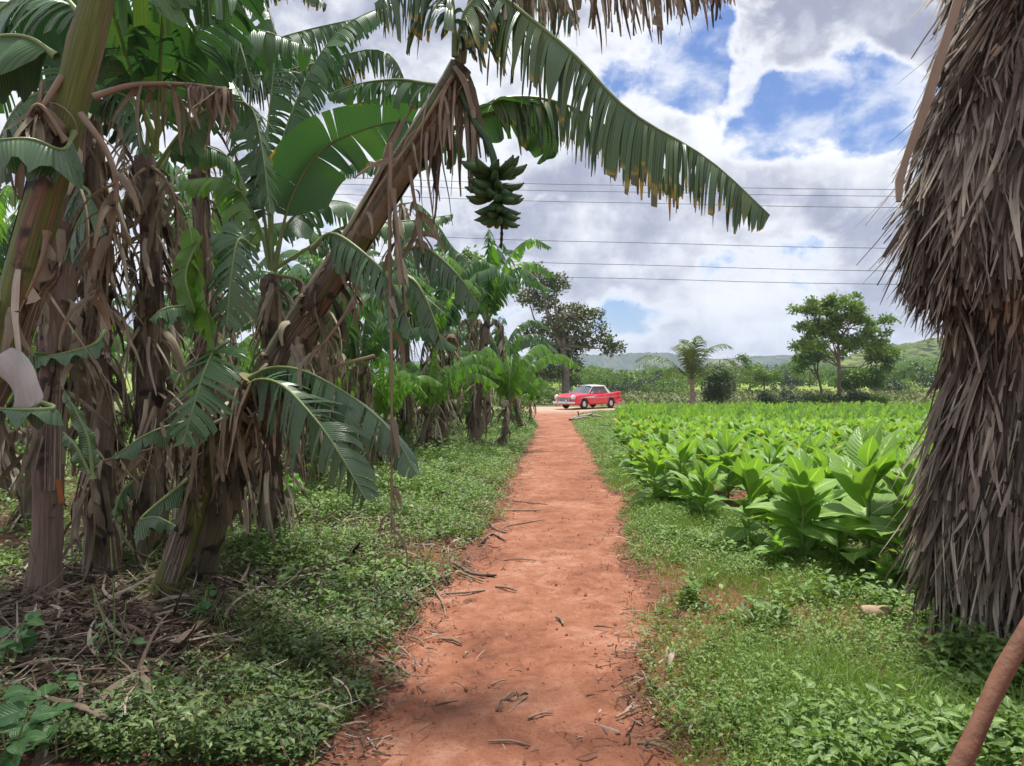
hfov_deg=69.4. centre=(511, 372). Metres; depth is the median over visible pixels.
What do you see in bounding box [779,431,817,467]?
tobacco plant
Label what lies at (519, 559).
twig
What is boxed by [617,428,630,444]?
tobacco plant
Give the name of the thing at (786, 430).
tobacco plant
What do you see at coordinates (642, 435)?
tobacco plant
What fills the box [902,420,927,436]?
tobacco plant
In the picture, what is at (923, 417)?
tobacco plant
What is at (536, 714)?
twig
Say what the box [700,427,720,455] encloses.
tobacco plant
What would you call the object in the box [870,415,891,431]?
tobacco plant
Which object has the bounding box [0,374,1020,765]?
ground
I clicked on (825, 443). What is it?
tobacco plant
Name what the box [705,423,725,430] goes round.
tobacco plant
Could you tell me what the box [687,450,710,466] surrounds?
tobacco plant
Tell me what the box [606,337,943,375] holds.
hills
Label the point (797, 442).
tobacco plant
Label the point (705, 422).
tobacco plant
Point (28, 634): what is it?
leafy weed
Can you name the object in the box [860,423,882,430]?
tobacco plant
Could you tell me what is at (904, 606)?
log
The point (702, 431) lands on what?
tobacco plant
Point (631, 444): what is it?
tobacco plant
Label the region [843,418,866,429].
tobacco plant
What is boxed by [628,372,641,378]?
background tree
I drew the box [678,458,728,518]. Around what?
tobacco plant
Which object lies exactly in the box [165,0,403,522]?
banana plant
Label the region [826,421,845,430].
tobacco plant
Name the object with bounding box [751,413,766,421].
tobacco plant
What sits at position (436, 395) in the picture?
banana plant
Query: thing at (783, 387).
background tree
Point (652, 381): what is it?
background tree
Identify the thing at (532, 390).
banana plant
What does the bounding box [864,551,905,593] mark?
tobacco plant
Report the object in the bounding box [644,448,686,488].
tobacco plant
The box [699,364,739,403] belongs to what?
round bush
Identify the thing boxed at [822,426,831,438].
tobacco plant
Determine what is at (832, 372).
background tree
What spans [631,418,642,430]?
tobacco plant
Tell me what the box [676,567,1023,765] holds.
weeds
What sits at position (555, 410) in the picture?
dirt road
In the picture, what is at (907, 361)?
background tree
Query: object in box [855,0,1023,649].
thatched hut
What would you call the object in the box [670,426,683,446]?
tobacco plant
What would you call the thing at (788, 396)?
bush
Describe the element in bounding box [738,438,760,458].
tobacco plant
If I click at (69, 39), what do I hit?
banana plant
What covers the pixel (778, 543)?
tobacco plant
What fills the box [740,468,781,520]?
tobacco plant
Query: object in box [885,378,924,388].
background tree
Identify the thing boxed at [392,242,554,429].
banana plant
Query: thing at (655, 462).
tobacco plant
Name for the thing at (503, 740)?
twig
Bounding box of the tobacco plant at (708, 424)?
[704,421,720,429]
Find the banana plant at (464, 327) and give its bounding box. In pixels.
[445,317,477,411]
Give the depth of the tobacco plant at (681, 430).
14.70 m
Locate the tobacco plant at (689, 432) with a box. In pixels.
[677,427,697,440]
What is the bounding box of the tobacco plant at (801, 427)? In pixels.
[794,423,816,431]
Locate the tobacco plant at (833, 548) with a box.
[826,531,851,563]
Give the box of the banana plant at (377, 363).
[250,349,396,462]
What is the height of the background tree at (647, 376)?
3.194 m
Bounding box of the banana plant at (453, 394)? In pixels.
[415,353,476,439]
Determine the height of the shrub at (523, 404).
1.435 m
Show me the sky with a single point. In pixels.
(810, 96)
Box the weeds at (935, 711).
[581,416,978,752]
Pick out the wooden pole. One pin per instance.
(966, 750)
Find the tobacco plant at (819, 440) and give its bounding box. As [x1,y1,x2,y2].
[780,433,830,457]
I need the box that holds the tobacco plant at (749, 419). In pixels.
[743,415,760,423]
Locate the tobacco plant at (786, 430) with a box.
[774,426,795,433]
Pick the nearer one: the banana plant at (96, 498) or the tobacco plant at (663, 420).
the banana plant at (96, 498)
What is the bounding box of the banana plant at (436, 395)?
[369,346,500,452]
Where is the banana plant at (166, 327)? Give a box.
[112,290,189,413]
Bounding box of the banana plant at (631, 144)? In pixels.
[187,0,769,584]
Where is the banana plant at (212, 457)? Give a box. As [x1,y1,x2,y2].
[80,216,420,601]
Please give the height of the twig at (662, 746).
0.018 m
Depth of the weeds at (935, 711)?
5.13 m
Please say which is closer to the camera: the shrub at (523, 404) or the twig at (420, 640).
the twig at (420, 640)
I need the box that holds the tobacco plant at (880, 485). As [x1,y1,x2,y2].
[829,468,900,521]
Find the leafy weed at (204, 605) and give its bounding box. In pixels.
[183,584,216,622]
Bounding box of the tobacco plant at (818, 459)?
[797,441,838,521]
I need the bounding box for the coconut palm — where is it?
[634,335,754,405]
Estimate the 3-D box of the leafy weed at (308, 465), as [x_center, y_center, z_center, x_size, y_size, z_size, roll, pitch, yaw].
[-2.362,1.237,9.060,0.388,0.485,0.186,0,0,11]
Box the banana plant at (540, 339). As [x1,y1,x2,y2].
[445,317,557,421]
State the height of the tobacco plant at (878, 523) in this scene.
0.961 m
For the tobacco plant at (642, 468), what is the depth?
10.17 m
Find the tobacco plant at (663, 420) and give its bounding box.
[657,417,668,426]
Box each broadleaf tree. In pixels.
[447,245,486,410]
[512,261,627,393]
[744,366,783,390]
[785,290,901,397]
[787,337,835,393]
[829,337,905,395]
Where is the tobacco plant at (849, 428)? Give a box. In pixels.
[840,425,860,433]
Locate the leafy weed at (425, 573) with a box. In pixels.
[422,565,439,583]
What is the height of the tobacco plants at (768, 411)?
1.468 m
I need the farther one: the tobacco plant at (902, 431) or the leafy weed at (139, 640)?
the tobacco plant at (902, 431)
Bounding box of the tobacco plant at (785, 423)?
[773,419,787,427]
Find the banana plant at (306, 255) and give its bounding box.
[250,248,436,450]
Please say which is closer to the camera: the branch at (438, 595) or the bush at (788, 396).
the branch at (438, 595)
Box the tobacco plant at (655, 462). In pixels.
[621,443,677,505]
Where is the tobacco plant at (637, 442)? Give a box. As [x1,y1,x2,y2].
[620,438,646,465]
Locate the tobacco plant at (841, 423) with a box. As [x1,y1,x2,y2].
[838,418,847,426]
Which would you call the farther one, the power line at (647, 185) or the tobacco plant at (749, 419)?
the power line at (647, 185)
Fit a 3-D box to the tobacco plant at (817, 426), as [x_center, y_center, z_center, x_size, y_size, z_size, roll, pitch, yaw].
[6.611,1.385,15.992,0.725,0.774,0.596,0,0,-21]
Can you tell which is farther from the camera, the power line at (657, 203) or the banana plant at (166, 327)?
the power line at (657, 203)
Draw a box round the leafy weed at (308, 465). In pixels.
[305,454,331,483]
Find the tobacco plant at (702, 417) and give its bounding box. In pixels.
[695,414,710,423]
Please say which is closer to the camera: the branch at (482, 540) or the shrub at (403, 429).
the branch at (482, 540)
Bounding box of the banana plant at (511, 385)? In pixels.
[450,334,580,445]
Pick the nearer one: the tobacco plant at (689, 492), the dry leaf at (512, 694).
the dry leaf at (512, 694)
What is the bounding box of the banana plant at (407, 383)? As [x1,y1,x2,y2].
[353,357,442,454]
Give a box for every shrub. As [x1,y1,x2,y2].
[0,418,29,487]
[113,376,135,470]
[373,385,418,441]
[398,393,456,435]
[454,392,471,429]
[490,390,534,422]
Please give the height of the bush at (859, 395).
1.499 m
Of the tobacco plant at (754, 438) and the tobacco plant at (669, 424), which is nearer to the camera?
the tobacco plant at (754, 438)
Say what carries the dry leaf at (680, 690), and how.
on the ground at (372, 714)
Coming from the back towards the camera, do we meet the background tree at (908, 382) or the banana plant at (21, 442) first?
the background tree at (908, 382)
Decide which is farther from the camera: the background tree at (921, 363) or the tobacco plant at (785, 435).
the background tree at (921, 363)
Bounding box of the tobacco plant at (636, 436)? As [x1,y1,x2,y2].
[631,431,641,441]
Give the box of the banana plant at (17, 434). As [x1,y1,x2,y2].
[0,323,188,529]
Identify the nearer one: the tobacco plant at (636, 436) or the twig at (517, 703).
the twig at (517, 703)
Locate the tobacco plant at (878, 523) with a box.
[842,465,925,582]
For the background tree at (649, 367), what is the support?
on the ground at (372, 714)
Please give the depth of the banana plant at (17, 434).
6.89 m
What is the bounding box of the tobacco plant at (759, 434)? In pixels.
[747,423,767,436]
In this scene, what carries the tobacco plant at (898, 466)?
on the ground at (372, 714)
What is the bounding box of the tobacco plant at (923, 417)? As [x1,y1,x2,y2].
[915,413,929,423]
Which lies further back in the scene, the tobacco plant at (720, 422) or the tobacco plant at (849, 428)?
the tobacco plant at (720, 422)
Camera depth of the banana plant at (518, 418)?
22.83 m
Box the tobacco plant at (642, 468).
[634,444,670,484]
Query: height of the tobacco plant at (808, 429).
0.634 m
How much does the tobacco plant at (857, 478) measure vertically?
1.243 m
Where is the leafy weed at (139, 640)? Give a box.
[80,622,146,666]
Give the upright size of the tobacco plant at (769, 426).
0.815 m
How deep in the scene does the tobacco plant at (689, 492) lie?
8.28 m
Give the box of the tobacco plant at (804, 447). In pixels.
[777,435,836,471]
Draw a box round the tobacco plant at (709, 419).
[700,414,714,422]
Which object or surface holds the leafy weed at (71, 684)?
on the ground at (372, 714)
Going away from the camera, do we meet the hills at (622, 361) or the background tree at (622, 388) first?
the background tree at (622, 388)
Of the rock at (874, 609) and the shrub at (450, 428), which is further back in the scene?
the shrub at (450, 428)
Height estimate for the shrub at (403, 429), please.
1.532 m
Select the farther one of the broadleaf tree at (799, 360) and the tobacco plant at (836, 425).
the broadleaf tree at (799, 360)
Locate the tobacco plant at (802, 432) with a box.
[796,428,809,436]
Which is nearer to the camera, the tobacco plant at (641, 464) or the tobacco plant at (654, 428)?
the tobacco plant at (641, 464)
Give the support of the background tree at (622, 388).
on the ground at (372, 714)
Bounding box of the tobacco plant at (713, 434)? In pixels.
[706,428,731,454]
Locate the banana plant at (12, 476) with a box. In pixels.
[0,329,120,499]
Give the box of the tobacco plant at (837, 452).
[790,442,846,519]
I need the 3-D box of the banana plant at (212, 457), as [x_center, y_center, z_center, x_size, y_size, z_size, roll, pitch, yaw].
[-1.601,0.296,4.317,2.057,2.518,1.176,0,0,41]
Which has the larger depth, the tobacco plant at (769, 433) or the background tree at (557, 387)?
the background tree at (557, 387)
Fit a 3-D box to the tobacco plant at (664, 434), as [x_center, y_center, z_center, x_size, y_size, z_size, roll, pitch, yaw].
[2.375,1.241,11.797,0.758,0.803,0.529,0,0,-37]
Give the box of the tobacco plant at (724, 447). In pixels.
[703,429,761,502]
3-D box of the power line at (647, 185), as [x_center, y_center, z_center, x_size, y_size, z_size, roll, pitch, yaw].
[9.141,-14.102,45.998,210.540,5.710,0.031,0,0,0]
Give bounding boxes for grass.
[572,410,1023,765]
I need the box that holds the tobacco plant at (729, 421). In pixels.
[725,417,740,430]
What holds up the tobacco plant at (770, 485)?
on the ground at (372, 714)
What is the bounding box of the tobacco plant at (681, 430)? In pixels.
[672,427,683,438]
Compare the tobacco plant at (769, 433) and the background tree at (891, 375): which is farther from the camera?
the background tree at (891, 375)
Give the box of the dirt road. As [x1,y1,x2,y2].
[414,407,620,413]
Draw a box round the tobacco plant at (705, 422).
[698,418,712,427]
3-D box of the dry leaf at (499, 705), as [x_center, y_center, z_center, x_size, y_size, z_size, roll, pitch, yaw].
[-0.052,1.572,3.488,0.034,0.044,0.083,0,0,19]
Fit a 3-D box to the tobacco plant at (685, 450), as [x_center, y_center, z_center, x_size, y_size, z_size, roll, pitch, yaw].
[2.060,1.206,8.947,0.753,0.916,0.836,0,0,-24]
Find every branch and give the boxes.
[430,584,445,615]
[442,589,485,594]
[452,562,496,576]
[458,571,483,581]
[478,534,506,544]
[488,521,507,532]
[571,413,592,419]
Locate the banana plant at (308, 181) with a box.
[178,0,452,553]
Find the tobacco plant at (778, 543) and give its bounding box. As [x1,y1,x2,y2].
[754,527,794,567]
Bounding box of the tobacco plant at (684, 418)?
[681,414,698,421]
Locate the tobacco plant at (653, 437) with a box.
[646,432,658,446]
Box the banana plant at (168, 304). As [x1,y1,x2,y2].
[164,285,286,414]
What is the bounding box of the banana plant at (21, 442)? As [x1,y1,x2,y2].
[16,331,126,452]
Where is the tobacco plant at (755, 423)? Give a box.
[740,419,763,435]
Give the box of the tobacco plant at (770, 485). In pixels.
[764,468,791,530]
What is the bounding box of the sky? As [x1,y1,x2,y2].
[0,0,946,361]
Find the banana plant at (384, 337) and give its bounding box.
[359,309,419,422]
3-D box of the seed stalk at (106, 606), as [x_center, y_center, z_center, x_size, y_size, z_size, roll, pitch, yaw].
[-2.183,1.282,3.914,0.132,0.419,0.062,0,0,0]
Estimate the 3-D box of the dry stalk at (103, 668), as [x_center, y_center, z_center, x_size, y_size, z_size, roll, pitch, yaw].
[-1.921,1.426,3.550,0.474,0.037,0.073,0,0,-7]
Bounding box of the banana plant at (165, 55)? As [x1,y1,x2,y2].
[72,0,312,562]
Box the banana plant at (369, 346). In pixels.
[340,295,456,472]
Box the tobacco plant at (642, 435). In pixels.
[629,427,650,441]
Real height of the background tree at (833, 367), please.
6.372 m
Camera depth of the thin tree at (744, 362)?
55.88 m
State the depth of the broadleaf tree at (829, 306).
53.76 m
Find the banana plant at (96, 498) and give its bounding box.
[0,1,201,579]
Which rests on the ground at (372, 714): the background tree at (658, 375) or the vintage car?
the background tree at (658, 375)
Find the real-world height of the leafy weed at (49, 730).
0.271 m
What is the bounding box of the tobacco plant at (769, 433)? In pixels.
[748,424,788,453]
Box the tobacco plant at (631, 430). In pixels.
[623,425,640,444]
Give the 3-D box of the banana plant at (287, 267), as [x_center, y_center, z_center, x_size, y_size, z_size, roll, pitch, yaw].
[-2.594,0.079,10.241,2.965,3.327,2.789,0,0,-22]
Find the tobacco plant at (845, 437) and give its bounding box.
[836,433,851,449]
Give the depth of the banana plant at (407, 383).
12.21 m
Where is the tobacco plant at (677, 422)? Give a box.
[671,418,682,432]
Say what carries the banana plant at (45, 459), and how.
on the ground at (372, 714)
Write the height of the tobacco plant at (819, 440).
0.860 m
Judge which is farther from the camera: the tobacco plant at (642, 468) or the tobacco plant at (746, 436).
the tobacco plant at (746, 436)
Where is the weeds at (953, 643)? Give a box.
[914,606,1023,690]
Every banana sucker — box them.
[244,473,305,493]
[247,483,312,525]
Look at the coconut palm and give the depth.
48.76 m
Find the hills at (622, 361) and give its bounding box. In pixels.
[127,352,833,373]
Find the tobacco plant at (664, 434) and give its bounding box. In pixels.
[651,426,676,468]
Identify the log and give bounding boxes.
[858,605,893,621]
[895,605,912,617]
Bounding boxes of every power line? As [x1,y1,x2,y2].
[3,218,900,248]
[10,181,902,207]
[115,259,897,284]
[116,244,874,270]
[117,169,904,189]
[185,178,837,195]
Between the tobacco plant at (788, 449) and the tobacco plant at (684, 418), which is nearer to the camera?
the tobacco plant at (788, 449)
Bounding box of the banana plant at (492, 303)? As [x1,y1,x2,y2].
[414,229,550,442]
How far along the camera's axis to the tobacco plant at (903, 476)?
6.31 m
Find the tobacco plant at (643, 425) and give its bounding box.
[637,422,650,430]
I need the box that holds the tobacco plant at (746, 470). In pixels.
[710,448,780,545]
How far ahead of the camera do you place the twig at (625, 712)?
3.44 m
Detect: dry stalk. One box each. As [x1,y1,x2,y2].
[48,696,114,720]
[58,667,160,673]
[139,665,164,738]
[173,617,208,644]
[212,651,227,660]
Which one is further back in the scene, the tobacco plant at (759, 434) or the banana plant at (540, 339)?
the banana plant at (540, 339)
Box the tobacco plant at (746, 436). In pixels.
[734,426,765,444]
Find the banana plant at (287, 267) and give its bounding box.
[237,252,407,478]
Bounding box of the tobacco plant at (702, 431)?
[698,420,716,432]
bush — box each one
[535,386,556,404]
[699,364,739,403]
[754,390,781,404]
[777,387,814,403]
[802,392,829,404]
[818,390,843,403]
[837,389,873,404]
[869,393,896,404]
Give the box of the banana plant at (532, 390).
[521,376,549,423]
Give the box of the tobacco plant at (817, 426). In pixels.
[805,419,826,433]
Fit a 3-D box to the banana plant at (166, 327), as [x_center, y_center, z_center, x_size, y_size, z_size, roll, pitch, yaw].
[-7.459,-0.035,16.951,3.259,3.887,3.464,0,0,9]
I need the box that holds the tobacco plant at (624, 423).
[617,418,628,427]
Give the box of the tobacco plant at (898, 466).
[881,461,899,517]
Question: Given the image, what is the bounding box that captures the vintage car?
[553,385,623,408]
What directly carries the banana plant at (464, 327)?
on the ground at (372, 714)
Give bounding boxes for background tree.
[544,378,574,392]
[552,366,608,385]
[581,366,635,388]
[601,368,634,382]
[608,377,650,394]
[620,377,657,389]
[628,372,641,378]
[630,370,666,384]
[634,372,664,384]
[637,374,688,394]
[640,364,666,376]
[647,368,663,376]
[656,377,694,391]
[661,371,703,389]
[681,367,715,387]
[711,367,744,382]
[721,362,771,393]
[765,363,789,371]
[766,368,807,386]
[769,382,798,391]
[780,361,811,368]
[783,371,818,385]
[790,367,829,386]
[810,363,835,372]
[819,361,842,367]
[821,367,836,386]
[826,375,836,384]
[872,376,913,392]
[881,362,936,387]
[884,370,906,381]
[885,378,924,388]
[892,363,919,379]
[894,355,915,362]
[898,356,925,367]
[902,357,942,372]
[907,366,938,385]
[909,358,941,366]
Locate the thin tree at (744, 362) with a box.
[720,353,754,400]
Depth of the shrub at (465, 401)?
19.89 m
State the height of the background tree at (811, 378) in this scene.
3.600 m
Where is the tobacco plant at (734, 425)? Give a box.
[730,421,751,431]
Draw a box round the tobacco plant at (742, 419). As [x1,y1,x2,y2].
[739,417,751,426]
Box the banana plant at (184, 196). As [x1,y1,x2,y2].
[116,151,318,481]
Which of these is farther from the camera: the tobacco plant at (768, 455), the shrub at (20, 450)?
the shrub at (20, 450)
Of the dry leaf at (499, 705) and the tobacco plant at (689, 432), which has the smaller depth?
the dry leaf at (499, 705)
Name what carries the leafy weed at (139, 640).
on the ground at (372, 714)
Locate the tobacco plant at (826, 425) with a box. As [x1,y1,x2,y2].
[812,421,834,432]
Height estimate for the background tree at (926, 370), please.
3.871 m
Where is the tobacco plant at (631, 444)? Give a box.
[618,439,636,467]
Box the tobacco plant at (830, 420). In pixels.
[821,417,840,424]
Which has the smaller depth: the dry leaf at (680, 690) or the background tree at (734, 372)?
the dry leaf at (680, 690)
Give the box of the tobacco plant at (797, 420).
[790,418,802,427]
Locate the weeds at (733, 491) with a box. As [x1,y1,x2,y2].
[675,470,910,569]
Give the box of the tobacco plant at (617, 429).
[612,424,621,438]
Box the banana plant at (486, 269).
[356,257,517,447]
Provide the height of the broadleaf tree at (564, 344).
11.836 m
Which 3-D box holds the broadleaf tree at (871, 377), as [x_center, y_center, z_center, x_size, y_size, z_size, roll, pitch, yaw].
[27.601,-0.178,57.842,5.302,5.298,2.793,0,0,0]
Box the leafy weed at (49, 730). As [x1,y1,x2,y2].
[24,684,76,757]
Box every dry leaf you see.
[495,699,504,711]
[505,691,527,700]
[665,686,696,698]
[666,647,674,667]
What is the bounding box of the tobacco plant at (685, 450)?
[649,434,707,498]
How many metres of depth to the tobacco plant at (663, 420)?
19.21 m
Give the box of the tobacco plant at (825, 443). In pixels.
[811,432,842,448]
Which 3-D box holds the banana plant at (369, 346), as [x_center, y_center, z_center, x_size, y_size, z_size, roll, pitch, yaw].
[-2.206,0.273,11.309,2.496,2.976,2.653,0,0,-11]
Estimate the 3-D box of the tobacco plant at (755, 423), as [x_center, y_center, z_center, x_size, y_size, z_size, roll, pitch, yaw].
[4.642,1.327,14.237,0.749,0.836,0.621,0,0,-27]
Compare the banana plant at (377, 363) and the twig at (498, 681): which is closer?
the twig at (498, 681)
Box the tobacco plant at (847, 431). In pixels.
[838,427,869,456]
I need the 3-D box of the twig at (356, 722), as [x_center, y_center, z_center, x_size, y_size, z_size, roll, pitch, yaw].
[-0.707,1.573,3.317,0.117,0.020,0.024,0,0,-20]
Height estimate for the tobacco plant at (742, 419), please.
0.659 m
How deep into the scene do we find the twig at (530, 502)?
9.10 m
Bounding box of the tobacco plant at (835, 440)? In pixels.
[826,434,842,454]
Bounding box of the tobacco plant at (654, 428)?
[650,421,661,434]
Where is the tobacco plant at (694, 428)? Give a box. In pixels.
[684,424,699,435]
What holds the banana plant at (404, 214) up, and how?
on the ground at (372, 714)
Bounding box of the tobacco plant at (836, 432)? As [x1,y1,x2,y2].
[827,427,843,444]
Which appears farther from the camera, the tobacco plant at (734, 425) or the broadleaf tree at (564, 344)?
the broadleaf tree at (564, 344)
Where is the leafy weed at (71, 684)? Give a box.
[48,670,88,696]
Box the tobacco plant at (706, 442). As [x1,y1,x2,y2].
[686,437,725,477]
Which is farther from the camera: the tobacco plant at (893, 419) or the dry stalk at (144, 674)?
the tobacco plant at (893, 419)
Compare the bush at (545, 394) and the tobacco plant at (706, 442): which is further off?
the bush at (545, 394)
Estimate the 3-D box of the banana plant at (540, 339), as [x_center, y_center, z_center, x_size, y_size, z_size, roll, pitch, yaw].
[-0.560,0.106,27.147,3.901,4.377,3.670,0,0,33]
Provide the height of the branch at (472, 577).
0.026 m
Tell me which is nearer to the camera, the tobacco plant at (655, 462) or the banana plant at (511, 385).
the tobacco plant at (655, 462)
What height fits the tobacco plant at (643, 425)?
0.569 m
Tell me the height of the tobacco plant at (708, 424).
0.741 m
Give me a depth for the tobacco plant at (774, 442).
10.98 m
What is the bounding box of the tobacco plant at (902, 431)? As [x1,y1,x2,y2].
[884,427,910,449]
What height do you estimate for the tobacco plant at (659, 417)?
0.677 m
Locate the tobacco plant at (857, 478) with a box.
[804,419,930,570]
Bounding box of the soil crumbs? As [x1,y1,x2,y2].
[301,435,714,765]
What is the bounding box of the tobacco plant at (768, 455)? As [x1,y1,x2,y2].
[727,436,797,505]
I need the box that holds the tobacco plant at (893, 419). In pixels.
[885,416,900,422]
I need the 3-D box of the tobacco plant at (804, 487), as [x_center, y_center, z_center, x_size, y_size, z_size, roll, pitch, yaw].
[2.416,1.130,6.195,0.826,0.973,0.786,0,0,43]
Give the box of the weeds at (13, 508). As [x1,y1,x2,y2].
[0,412,465,535]
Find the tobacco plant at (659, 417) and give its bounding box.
[650,414,664,424]
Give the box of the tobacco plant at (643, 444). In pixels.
[628,440,658,477]
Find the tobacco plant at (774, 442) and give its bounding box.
[762,435,785,465]
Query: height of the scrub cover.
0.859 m
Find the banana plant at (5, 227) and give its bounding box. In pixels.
[0,185,21,426]
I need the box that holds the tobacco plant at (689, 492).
[669,465,701,509]
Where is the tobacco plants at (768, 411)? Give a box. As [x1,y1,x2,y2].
[611,400,933,429]
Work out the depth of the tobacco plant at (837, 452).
7.71 m
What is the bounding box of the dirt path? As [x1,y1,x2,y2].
[360,414,695,765]
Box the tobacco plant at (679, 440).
[674,429,685,442]
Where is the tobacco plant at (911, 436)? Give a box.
[902,431,926,448]
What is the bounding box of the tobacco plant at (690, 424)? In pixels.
[684,420,693,429]
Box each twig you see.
[341,721,367,726]
[374,653,409,674]
[407,635,424,643]
[438,637,462,644]
[488,739,530,745]
[490,679,505,684]
[495,586,516,590]
[501,510,540,510]
[503,558,536,560]
[506,519,543,525]
[508,696,527,712]
[513,501,547,504]
[527,711,553,718]
[555,616,563,624]
[615,704,643,717]
[637,742,674,753]
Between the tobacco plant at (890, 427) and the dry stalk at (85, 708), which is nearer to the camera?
the dry stalk at (85, 708)
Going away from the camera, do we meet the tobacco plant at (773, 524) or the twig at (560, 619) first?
the twig at (560, 619)
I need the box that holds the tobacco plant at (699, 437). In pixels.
[695,429,708,440]
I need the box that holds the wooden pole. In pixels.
[946,616,1023,765]
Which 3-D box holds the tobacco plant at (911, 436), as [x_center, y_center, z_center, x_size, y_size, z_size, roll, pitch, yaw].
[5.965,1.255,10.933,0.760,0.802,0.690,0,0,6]
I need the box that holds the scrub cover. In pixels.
[415,386,938,405]
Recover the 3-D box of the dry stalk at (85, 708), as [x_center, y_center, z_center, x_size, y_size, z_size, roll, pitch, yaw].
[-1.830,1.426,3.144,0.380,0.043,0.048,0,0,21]
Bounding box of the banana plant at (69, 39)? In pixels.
[0,0,238,453]
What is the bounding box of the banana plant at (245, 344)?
[115,332,315,466]
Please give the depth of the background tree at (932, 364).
146.74 m
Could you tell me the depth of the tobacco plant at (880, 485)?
6.87 m
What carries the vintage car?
on the dirt road
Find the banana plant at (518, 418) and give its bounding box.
[454,336,574,428]
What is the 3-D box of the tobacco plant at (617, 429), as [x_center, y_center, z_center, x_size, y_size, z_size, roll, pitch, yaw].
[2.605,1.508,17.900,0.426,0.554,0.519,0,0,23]
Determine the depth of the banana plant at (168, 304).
13.69 m
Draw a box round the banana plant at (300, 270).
[219,258,444,489]
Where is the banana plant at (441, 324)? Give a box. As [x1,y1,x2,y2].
[406,277,489,447]
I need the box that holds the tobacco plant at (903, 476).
[872,440,922,546]
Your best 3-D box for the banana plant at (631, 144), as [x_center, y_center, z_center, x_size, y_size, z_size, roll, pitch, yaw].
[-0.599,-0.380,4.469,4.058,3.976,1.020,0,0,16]
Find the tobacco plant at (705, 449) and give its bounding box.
[688,438,726,483]
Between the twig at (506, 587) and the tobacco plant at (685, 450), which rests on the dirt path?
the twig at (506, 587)
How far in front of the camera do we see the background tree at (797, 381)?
131.56 m
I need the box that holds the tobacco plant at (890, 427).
[882,422,908,437]
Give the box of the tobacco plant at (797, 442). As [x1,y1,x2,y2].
[782,432,805,468]
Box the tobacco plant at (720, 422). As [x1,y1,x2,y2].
[712,420,728,426]
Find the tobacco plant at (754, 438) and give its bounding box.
[748,434,764,449]
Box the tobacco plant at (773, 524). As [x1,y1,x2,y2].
[766,470,819,541]
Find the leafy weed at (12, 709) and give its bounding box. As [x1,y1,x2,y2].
[0,685,62,765]
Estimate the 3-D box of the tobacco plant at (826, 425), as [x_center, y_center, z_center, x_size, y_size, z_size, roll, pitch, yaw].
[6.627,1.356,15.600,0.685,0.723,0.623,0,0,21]
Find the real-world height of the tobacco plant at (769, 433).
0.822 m
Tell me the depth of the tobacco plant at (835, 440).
12.03 m
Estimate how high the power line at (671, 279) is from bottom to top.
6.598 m
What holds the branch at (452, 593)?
on the dirt path
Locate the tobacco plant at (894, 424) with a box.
[892,421,907,429]
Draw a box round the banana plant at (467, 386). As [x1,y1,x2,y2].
[428,352,531,432]
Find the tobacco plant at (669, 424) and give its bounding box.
[653,421,671,430]
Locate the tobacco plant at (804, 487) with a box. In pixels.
[746,447,845,566]
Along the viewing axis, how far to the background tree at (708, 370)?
99.58 m
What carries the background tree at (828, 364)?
on the ground at (372, 714)
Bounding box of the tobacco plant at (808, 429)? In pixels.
[804,426,824,435]
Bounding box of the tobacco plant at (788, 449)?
[778,446,812,470]
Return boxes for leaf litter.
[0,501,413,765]
[270,438,749,763]
[355,461,640,751]
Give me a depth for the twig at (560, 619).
4.75 m
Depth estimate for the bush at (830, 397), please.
52.12 m
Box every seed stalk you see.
[83,528,133,661]
[88,575,111,645]
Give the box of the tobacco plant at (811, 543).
[771,465,850,552]
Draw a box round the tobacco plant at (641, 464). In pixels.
[629,446,658,478]
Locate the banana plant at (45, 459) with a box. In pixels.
[0,47,151,601]
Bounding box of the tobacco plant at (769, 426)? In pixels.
[754,422,783,441]
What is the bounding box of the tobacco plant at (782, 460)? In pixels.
[753,443,785,492]
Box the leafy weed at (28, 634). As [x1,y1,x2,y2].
[0,612,44,665]
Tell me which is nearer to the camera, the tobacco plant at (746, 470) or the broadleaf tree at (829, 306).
the tobacco plant at (746, 470)
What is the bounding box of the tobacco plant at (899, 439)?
[882,432,903,448]
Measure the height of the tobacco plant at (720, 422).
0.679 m
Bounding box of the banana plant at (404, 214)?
[340,161,452,449]

